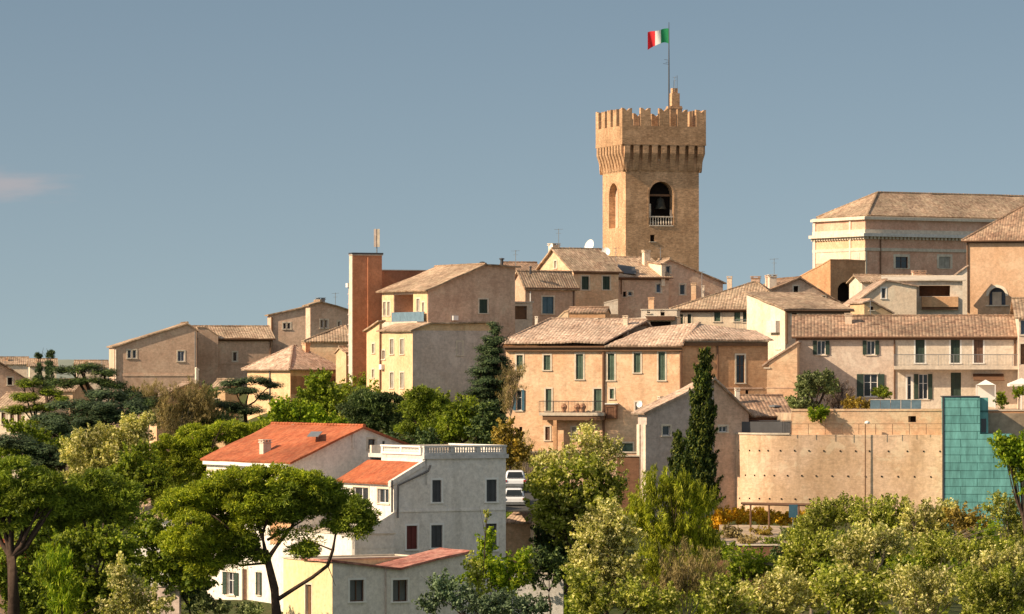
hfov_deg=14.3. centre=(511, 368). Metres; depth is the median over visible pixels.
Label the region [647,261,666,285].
rooftop room
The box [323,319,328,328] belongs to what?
window
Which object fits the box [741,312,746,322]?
window
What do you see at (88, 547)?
broadleaf tree
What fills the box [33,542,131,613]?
broadleaf tree
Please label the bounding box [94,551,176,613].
blossoming shrub
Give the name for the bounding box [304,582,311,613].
door
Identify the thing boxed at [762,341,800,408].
lean house
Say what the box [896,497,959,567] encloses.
locust tree
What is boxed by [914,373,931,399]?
window
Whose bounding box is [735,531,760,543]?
slope shrub
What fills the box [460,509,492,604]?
broadleaf tree
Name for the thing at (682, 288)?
window
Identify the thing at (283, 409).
broadleaf tree
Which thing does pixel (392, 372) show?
window
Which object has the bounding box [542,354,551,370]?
window
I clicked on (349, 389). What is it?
undergrowth
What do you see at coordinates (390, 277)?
apartment block
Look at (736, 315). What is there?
window
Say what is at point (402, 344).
window
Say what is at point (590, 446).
flowering ash
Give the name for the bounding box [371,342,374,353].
window
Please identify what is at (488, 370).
blue cedar
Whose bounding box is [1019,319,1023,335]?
window
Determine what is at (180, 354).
window
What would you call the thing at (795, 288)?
window
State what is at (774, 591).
locust tree
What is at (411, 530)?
window
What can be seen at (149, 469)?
broadleaf tree
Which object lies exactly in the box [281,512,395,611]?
villa annex
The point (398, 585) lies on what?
window
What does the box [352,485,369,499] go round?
window
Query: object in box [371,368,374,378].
window
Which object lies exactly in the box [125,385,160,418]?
hillside bush
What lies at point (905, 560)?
broadleaf tree
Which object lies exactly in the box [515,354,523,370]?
window
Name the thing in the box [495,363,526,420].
blossoming shrub
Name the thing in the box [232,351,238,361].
window
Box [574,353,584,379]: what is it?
window
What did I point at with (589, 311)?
garden wall
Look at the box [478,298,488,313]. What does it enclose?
window
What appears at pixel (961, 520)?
locust tree
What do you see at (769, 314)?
lean house
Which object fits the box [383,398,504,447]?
broadleaf tree
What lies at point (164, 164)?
sky
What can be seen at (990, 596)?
locust tree
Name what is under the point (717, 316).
window
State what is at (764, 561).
locust tree
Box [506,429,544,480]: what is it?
twiggy tree
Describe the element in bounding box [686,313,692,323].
window
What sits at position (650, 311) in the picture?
terrace house
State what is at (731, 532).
slope shrub
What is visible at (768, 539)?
slope shrub
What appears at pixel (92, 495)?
umbrella pine
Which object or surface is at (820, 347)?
window
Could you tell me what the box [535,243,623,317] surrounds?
gabled house
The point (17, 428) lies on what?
broadleaf tree
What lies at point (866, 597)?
locust tree
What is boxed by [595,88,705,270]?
bell tower
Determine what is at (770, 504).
pergola
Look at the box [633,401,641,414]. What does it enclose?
window
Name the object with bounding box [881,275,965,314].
terrace house
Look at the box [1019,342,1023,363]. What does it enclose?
door
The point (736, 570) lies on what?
broadleaf tree
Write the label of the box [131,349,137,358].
window
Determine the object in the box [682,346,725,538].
cypress tree
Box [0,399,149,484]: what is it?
cedar tree
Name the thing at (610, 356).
window
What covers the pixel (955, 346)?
window
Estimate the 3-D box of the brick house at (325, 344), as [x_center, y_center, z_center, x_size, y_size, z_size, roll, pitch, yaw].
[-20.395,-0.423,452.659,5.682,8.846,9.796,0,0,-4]
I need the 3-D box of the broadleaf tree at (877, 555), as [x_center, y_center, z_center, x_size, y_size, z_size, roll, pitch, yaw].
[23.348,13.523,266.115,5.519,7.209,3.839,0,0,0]
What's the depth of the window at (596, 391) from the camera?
360.03 m
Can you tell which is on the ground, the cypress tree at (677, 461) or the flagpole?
the cypress tree at (677, 461)
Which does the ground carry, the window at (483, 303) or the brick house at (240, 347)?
the brick house at (240, 347)
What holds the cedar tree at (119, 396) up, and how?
on the ground
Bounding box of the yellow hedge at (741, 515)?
[706,504,806,529]
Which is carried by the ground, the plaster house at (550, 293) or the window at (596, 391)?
the plaster house at (550, 293)
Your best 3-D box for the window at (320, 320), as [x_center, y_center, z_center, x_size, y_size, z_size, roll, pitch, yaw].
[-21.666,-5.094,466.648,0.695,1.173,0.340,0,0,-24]
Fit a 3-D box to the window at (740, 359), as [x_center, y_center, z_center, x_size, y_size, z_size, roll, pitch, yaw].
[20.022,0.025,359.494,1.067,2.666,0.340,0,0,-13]
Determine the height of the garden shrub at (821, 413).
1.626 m
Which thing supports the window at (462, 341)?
in the ochre house at (435, 355)
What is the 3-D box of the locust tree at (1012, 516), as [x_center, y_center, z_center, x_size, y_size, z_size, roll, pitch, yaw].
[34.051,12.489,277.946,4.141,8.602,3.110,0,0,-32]
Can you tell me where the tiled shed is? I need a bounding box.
[846,270,932,298]
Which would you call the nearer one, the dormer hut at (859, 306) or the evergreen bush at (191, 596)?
the evergreen bush at (191, 596)
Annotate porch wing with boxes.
[733,388,790,421]
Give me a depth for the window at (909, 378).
365.43 m
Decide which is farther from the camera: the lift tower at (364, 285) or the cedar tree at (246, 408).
the lift tower at (364, 285)
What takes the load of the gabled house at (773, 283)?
on the ground
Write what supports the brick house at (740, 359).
on the ground
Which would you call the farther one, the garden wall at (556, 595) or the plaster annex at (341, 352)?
the plaster annex at (341, 352)
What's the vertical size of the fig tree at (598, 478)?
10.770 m
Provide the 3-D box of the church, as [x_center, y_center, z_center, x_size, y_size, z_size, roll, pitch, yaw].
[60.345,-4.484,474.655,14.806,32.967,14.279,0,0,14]
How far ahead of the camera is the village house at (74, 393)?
415.71 m
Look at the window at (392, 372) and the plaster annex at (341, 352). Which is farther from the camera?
the plaster annex at (341, 352)
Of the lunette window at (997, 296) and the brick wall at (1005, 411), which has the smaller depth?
the brick wall at (1005, 411)
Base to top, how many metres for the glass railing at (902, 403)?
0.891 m
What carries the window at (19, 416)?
in the village house at (5, 400)
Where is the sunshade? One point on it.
(1019, 382)
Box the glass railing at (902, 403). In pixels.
[870,399,921,408]
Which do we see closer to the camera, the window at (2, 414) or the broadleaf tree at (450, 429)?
the broadleaf tree at (450, 429)
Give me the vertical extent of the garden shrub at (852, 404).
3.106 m
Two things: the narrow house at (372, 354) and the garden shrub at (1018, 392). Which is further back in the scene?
the narrow house at (372, 354)
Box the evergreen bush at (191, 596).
[156,563,215,613]
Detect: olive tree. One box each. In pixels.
[411,567,552,613]
[784,367,840,408]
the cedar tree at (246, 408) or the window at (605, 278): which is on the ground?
the cedar tree at (246, 408)
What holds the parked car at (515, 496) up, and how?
on the road
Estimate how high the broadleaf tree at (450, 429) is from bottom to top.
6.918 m
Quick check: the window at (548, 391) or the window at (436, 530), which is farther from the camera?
the window at (548, 391)
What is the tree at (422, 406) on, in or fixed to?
on the ground
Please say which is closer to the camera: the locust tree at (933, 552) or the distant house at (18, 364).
the locust tree at (933, 552)
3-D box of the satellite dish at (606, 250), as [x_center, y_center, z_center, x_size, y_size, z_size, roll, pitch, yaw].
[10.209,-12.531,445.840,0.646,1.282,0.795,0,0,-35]
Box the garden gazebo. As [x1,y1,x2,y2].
[976,380,995,407]
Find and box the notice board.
[789,505,797,525]
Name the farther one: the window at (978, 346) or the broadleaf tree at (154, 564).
the window at (978, 346)
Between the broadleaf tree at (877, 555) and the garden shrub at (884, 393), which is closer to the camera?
the broadleaf tree at (877, 555)
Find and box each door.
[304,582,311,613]
[515,304,527,318]
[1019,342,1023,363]
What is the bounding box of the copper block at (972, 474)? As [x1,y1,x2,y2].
[940,396,1020,525]
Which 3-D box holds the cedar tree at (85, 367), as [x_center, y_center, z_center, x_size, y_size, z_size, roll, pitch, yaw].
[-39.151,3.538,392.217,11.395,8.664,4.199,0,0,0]
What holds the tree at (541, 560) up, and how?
on the ground
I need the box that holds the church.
[961,204,1023,314]
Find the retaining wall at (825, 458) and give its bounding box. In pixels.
[735,409,941,514]
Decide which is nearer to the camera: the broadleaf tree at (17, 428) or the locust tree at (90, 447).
the locust tree at (90, 447)
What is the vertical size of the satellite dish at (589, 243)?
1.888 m
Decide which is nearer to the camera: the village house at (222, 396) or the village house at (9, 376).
the village house at (222, 396)
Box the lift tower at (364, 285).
[346,253,382,386]
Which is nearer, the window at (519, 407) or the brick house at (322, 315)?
the window at (519, 407)
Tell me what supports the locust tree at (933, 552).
on the ground
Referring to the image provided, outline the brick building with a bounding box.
[800,259,865,303]
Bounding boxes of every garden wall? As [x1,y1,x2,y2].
[134,585,180,613]
[194,367,199,383]
[512,573,563,613]
[522,451,636,485]
[558,310,568,317]
[568,306,610,317]
[617,455,640,531]
[717,544,839,604]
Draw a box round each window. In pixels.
[0,411,6,424]
[6,376,13,385]
[9,412,15,424]
[16,414,22,421]
[126,349,131,358]
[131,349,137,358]
[176,350,185,361]
[222,570,237,596]
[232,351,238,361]
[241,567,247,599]
[255,570,261,595]
[282,322,287,329]
[286,322,291,329]
[319,319,324,328]
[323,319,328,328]
[337,320,341,326]
[348,577,366,602]
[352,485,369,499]
[366,437,376,449]
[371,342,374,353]
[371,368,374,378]
[375,486,389,504]
[382,300,385,316]
[386,300,390,316]
[389,338,393,354]
[389,371,393,388]
[391,577,409,602]
[399,338,404,354]
[399,371,404,388]
[404,523,419,550]
[416,297,419,311]
[421,301,424,312]
[429,523,443,548]
[430,478,443,503]
[456,340,463,355]
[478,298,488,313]
[484,477,498,502]
[484,521,498,551]
[513,388,523,411]
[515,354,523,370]
[541,295,554,314]
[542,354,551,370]
[543,425,551,440]
[544,387,552,410]
[570,426,577,439]
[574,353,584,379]
[581,275,590,290]
[592,387,601,411]
[602,275,611,290]
[606,352,615,380]
[608,387,615,399]
[616,442,633,451]
[627,290,633,296]
[632,351,641,373]
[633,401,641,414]
[649,235,655,241]
[650,321,670,326]
[655,283,662,293]
[656,351,666,380]
[661,424,672,436]
[665,265,671,273]
[679,283,686,295]
[680,313,683,323]
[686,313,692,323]
[713,312,721,321]
[717,425,728,432]
[733,312,741,321]
[735,354,746,383]
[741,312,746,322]
[790,313,797,324]
[792,285,799,291]
[813,340,828,355]
[857,373,884,397]
[863,340,878,355]
[880,287,886,298]
[893,254,909,268]
[906,375,912,398]
[914,340,926,363]
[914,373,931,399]
[937,254,951,268]
[949,340,961,363]
[949,371,962,395]
[972,340,984,363]
[981,419,985,431]
[989,288,1005,304]
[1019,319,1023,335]
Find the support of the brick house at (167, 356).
on the ground
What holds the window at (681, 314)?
in the tiled house at (726, 308)
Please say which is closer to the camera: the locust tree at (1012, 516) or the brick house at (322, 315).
the locust tree at (1012, 516)
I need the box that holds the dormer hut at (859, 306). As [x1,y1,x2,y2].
[847,298,894,314]
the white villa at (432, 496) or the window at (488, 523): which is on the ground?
the white villa at (432, 496)
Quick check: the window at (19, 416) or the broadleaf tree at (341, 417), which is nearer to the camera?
the broadleaf tree at (341, 417)
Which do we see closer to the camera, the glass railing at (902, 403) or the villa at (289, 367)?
the glass railing at (902, 403)
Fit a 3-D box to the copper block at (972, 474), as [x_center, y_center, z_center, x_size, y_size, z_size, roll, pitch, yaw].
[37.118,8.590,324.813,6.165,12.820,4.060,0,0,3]
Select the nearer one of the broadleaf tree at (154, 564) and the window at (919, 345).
the broadleaf tree at (154, 564)
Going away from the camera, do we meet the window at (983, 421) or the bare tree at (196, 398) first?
the window at (983, 421)
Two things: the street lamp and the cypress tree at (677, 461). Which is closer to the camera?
the cypress tree at (677, 461)
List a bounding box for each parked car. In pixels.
[506,470,526,485]
[506,488,525,504]
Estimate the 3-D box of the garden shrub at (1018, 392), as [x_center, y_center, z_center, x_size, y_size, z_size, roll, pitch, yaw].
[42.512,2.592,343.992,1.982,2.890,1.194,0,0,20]
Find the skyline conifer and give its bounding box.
[32,349,55,414]
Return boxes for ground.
[1,379,1023,613]
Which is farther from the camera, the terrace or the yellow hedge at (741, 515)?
the terrace
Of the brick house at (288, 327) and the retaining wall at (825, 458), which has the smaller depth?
the retaining wall at (825, 458)
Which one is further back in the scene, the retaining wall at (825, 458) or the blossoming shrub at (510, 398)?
the blossoming shrub at (510, 398)
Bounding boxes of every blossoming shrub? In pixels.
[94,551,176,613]
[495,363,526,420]
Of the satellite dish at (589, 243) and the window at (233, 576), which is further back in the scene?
the satellite dish at (589, 243)
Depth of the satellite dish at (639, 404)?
330.00 m
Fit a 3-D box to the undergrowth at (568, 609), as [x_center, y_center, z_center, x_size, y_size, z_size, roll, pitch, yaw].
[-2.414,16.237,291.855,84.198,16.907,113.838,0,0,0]
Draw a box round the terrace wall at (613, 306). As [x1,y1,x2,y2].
[604,299,617,313]
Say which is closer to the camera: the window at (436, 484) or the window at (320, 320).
the window at (436, 484)
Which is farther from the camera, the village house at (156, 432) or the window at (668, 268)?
the window at (668, 268)
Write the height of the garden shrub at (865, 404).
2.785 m
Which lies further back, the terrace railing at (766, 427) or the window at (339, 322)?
the window at (339, 322)
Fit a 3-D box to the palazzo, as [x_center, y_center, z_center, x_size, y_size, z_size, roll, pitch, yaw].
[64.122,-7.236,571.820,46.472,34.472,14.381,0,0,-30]
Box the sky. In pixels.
[0,0,1023,359]
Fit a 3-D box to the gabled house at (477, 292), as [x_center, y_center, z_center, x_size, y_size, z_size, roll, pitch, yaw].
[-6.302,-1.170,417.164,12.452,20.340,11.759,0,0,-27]
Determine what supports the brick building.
on the ground
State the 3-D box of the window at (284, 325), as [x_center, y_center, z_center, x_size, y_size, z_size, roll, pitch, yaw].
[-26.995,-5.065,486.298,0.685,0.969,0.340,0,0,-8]
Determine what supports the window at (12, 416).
in the village house at (5, 400)
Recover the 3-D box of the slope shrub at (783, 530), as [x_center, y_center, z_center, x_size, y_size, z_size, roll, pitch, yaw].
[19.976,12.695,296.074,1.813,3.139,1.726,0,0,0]
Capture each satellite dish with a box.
[585,239,593,247]
[602,247,609,254]
[636,401,641,407]
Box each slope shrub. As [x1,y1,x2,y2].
[712,540,737,573]
[718,521,743,537]
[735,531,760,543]
[749,524,772,534]
[759,535,780,543]
[769,541,791,559]
[778,524,794,539]
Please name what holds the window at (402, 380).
in the ochre house at (435, 355)
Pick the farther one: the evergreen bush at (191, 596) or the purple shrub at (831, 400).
the purple shrub at (831, 400)
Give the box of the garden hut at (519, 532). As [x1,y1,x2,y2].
[506,512,541,580]
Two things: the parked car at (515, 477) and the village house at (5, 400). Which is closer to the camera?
the parked car at (515, 477)
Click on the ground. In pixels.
(955, 608)
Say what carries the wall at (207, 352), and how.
on the ground
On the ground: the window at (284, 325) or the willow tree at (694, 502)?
the willow tree at (694, 502)
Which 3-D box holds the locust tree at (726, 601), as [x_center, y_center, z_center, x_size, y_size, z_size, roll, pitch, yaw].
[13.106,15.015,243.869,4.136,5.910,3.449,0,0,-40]
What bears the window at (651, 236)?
in the bell tower at (650, 167)
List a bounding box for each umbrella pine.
[0,454,67,613]
[38,467,144,573]
[151,461,382,613]
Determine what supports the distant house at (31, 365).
on the ground
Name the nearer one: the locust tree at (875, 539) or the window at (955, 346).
the locust tree at (875, 539)
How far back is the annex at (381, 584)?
268.68 m
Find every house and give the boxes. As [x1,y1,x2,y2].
[0,356,28,378]
[0,362,41,397]
[0,391,70,478]
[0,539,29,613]
[27,358,57,385]
[54,378,93,470]
[74,359,108,400]
[106,321,198,437]
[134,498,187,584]
[150,381,202,456]
[192,325,275,387]
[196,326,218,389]
[212,378,238,448]
[265,306,305,353]
[301,325,347,363]
[302,298,347,338]
[363,320,385,391]
[376,258,520,381]
[376,321,498,401]
[499,261,538,271]
[515,266,579,325]
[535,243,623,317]
[609,250,672,317]
[640,297,680,317]
[645,316,681,326]
[655,257,726,307]
[669,276,772,328]
[683,324,773,393]
[743,292,854,359]
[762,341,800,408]
[763,275,841,302]
[792,313,1017,407]
[843,278,918,314]
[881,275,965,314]
[954,265,968,314]
[1010,297,1023,408]
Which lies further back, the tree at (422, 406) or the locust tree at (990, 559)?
the tree at (422, 406)
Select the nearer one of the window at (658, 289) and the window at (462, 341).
the window at (462, 341)
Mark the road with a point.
(517, 508)
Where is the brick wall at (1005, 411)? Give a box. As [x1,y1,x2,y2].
[988,410,1023,412]
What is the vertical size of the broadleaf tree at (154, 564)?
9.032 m
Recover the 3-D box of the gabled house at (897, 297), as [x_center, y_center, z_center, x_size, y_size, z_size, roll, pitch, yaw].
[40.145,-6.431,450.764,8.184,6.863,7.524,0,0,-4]
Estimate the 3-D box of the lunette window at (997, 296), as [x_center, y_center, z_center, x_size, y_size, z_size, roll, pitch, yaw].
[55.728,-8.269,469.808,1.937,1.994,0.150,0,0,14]
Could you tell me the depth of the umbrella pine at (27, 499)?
245.60 m
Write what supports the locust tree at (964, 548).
on the ground
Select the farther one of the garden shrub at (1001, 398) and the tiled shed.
the tiled shed
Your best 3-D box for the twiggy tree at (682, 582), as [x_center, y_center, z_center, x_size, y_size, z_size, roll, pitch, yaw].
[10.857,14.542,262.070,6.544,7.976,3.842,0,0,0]
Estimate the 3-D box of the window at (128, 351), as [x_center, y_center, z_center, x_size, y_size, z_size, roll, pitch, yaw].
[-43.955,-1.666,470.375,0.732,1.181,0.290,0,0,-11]
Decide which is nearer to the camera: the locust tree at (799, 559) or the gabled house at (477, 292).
the locust tree at (799, 559)
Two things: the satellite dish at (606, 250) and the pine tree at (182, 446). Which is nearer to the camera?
the pine tree at (182, 446)
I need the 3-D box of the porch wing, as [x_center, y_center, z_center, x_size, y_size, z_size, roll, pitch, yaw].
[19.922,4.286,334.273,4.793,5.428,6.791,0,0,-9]
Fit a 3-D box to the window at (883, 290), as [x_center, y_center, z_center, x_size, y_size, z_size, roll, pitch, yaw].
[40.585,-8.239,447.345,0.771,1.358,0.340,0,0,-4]
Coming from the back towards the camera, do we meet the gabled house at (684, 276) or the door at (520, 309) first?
the gabled house at (684, 276)
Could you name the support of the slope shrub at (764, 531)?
on the path
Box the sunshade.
[1007,378,1023,408]
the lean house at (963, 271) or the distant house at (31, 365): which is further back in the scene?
the distant house at (31, 365)
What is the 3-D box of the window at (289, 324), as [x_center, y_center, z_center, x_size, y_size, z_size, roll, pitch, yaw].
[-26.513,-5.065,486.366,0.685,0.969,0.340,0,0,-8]
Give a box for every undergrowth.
[1,371,504,536]
[1,468,1023,613]
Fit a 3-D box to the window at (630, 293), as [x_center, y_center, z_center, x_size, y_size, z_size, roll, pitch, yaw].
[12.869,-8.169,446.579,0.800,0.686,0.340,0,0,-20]
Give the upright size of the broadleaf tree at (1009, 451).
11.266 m
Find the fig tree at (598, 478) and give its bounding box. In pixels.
[520,449,629,593]
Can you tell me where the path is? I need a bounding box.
[719,525,790,543]
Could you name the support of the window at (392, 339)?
in the ochre house at (435, 355)
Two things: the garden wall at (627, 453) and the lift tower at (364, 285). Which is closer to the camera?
the garden wall at (627, 453)
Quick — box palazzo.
[809,191,1023,274]
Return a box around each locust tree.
[57,410,155,524]
[559,496,650,613]
[560,562,684,613]
[691,572,765,613]
[724,519,1002,613]
[726,565,837,613]
[772,525,845,613]
[787,491,869,605]
[808,560,897,613]
[825,517,917,583]
[845,493,910,603]
[879,559,967,613]
[886,529,957,612]
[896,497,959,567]
[941,501,993,610]
[944,531,1023,596]
[949,561,1023,613]
[965,539,1023,587]
[980,489,1023,584]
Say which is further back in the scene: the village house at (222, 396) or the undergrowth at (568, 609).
the village house at (222, 396)
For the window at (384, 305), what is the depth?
419.18 m
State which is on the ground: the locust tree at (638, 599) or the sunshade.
the locust tree at (638, 599)
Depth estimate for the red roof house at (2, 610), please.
262.14 m
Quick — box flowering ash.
[528,419,627,481]
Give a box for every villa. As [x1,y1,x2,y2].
[200,422,411,604]
[241,343,335,419]
[336,443,508,613]
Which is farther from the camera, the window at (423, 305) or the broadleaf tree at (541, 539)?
the window at (423, 305)
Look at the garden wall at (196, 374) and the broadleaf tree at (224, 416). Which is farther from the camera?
the garden wall at (196, 374)
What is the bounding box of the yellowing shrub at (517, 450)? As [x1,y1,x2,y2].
[490,416,533,469]
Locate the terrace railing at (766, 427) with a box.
[742,420,791,432]
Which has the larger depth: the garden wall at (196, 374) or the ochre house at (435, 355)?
the garden wall at (196, 374)
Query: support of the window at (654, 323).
in the terrace house at (654, 321)
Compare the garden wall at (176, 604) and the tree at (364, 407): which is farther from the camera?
the tree at (364, 407)
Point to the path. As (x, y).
(776, 530)
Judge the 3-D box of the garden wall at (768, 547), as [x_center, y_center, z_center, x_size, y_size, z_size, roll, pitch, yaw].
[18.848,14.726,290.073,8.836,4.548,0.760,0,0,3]
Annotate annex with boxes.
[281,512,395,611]
[282,547,472,613]
[334,346,348,383]
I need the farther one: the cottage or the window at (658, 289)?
the window at (658, 289)
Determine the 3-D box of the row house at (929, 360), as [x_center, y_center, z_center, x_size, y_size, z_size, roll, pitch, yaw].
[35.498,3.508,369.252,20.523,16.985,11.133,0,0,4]
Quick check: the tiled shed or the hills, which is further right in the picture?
the tiled shed
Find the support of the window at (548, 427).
in the palace
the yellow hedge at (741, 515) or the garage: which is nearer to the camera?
the yellow hedge at (741, 515)
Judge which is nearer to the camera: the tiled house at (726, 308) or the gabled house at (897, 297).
the tiled house at (726, 308)
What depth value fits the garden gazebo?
359.40 m
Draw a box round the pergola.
[741,502,827,531]
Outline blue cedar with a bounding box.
[459,321,519,448]
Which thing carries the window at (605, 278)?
in the gabled house at (596, 272)
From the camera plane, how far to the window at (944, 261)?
561.59 m
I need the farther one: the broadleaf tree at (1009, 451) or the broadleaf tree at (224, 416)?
the broadleaf tree at (224, 416)
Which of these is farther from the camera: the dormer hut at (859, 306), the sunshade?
the dormer hut at (859, 306)
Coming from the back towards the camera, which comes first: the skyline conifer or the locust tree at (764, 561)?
the skyline conifer
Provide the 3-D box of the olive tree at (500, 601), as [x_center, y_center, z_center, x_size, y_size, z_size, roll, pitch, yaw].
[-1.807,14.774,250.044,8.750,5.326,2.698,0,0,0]
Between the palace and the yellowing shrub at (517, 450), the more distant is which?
the palace
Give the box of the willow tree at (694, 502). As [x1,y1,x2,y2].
[622,463,723,613]
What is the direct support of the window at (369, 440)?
in the white villa at (336, 450)
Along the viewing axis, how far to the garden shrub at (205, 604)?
261.76 m
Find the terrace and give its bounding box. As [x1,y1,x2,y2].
[775,408,1023,504]
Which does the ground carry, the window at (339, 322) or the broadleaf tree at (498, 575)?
the broadleaf tree at (498, 575)
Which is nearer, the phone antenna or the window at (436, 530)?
the window at (436, 530)
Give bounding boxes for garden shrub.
[191,590,263,613]
[807,404,830,423]
[837,394,861,408]
[859,397,869,408]
[870,384,892,398]
[993,391,1008,408]
[1012,385,1023,409]
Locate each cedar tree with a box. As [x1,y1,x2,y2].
[0,377,70,427]
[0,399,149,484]
[10,386,143,469]
[44,361,160,436]
[212,374,284,423]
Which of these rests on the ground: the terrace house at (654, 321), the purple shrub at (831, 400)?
the terrace house at (654, 321)
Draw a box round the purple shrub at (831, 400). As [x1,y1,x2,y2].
[819,376,855,408]
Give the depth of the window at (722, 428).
329.01 m
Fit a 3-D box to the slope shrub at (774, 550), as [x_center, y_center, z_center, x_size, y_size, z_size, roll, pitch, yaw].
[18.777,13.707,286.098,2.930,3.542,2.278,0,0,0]
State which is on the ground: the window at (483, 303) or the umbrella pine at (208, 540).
the umbrella pine at (208, 540)
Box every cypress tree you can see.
[667,429,695,536]
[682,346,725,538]
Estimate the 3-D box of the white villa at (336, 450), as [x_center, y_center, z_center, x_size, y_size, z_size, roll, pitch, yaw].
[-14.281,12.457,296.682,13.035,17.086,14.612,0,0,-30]
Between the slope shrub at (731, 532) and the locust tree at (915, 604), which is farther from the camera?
the slope shrub at (731, 532)
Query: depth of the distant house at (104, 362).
661.53 m
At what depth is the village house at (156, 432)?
430.82 m
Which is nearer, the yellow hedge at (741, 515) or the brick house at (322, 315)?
the yellow hedge at (741, 515)
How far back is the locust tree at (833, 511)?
285.44 m
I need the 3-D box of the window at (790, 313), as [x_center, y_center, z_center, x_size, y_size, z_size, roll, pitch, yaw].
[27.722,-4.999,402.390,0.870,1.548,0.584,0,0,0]
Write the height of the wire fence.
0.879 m
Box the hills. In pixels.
[28,359,108,378]
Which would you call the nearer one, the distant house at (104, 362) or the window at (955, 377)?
the window at (955, 377)
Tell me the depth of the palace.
360.42 m
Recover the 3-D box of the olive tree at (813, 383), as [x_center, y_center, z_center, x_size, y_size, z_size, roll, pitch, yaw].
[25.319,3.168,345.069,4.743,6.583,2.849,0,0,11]
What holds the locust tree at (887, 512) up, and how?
on the ground
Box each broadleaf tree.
[0,416,70,471]
[0,507,222,613]
[28,519,143,613]
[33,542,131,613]
[105,438,177,507]
[146,380,243,451]
[257,394,347,423]
[291,367,351,420]
[327,411,405,441]
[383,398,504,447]
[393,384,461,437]
[422,395,478,443]
[455,526,536,595]
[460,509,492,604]
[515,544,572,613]
[529,480,618,571]
[713,545,776,598]
[813,550,980,613]
[829,522,911,613]
[987,428,1023,530]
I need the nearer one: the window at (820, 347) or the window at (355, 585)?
the window at (355, 585)
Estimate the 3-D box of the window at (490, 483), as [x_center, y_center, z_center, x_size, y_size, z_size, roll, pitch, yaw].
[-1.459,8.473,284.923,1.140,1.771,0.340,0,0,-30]
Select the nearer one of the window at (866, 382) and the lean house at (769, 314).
the window at (866, 382)
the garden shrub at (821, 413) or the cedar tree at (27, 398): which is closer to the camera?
the garden shrub at (821, 413)
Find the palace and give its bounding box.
[500,316,700,451]
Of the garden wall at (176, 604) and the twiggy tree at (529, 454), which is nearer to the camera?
the garden wall at (176, 604)
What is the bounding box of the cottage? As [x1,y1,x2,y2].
[631,376,755,522]
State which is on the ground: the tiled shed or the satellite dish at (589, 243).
the tiled shed
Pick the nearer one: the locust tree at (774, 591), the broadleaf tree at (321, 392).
the locust tree at (774, 591)
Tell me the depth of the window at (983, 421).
323.36 m
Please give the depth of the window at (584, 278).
440.90 m
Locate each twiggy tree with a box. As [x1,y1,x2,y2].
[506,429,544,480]
[639,536,729,613]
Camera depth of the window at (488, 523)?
285.09 m
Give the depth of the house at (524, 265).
448.94 m
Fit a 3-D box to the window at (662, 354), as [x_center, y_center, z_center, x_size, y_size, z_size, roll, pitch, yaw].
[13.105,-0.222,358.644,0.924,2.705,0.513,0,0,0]
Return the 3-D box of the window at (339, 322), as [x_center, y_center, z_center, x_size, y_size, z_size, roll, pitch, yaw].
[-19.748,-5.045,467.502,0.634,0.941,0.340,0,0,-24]
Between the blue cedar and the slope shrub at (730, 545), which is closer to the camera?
the slope shrub at (730, 545)
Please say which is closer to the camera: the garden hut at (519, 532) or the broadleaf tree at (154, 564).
the broadleaf tree at (154, 564)
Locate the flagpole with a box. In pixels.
[648,28,669,125]
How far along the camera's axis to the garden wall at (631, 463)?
321.89 m
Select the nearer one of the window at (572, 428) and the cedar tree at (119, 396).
the window at (572, 428)
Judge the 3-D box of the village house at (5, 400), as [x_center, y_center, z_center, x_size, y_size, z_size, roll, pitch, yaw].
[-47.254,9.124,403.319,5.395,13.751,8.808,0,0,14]
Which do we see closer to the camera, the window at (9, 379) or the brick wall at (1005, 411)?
the brick wall at (1005, 411)
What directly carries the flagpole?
on the bell tower at (650, 167)
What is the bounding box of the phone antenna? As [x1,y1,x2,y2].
[374,229,379,252]
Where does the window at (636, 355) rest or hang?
in the palace
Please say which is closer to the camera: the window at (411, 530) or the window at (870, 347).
the window at (411, 530)
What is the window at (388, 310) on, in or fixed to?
in the gabled house at (477, 292)
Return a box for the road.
[506,486,537,511]
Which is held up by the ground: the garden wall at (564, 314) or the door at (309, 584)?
the garden wall at (564, 314)
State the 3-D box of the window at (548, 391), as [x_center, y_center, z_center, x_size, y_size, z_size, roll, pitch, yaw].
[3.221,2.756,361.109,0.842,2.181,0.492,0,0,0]
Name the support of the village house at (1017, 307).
on the ground
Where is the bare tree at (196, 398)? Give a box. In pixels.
[131,376,224,434]
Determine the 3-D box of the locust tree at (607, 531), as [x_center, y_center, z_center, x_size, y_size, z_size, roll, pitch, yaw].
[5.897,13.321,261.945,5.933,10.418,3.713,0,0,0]
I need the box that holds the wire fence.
[791,424,926,433]
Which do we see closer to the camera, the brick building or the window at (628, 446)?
the window at (628, 446)
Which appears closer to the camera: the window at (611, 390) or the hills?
the window at (611, 390)
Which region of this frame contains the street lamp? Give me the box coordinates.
[865,421,869,504]
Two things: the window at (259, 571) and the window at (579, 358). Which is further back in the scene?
the window at (579, 358)
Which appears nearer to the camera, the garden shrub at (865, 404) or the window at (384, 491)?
the window at (384, 491)
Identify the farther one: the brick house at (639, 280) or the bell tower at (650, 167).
the bell tower at (650, 167)
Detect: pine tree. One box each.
[143,417,271,522]
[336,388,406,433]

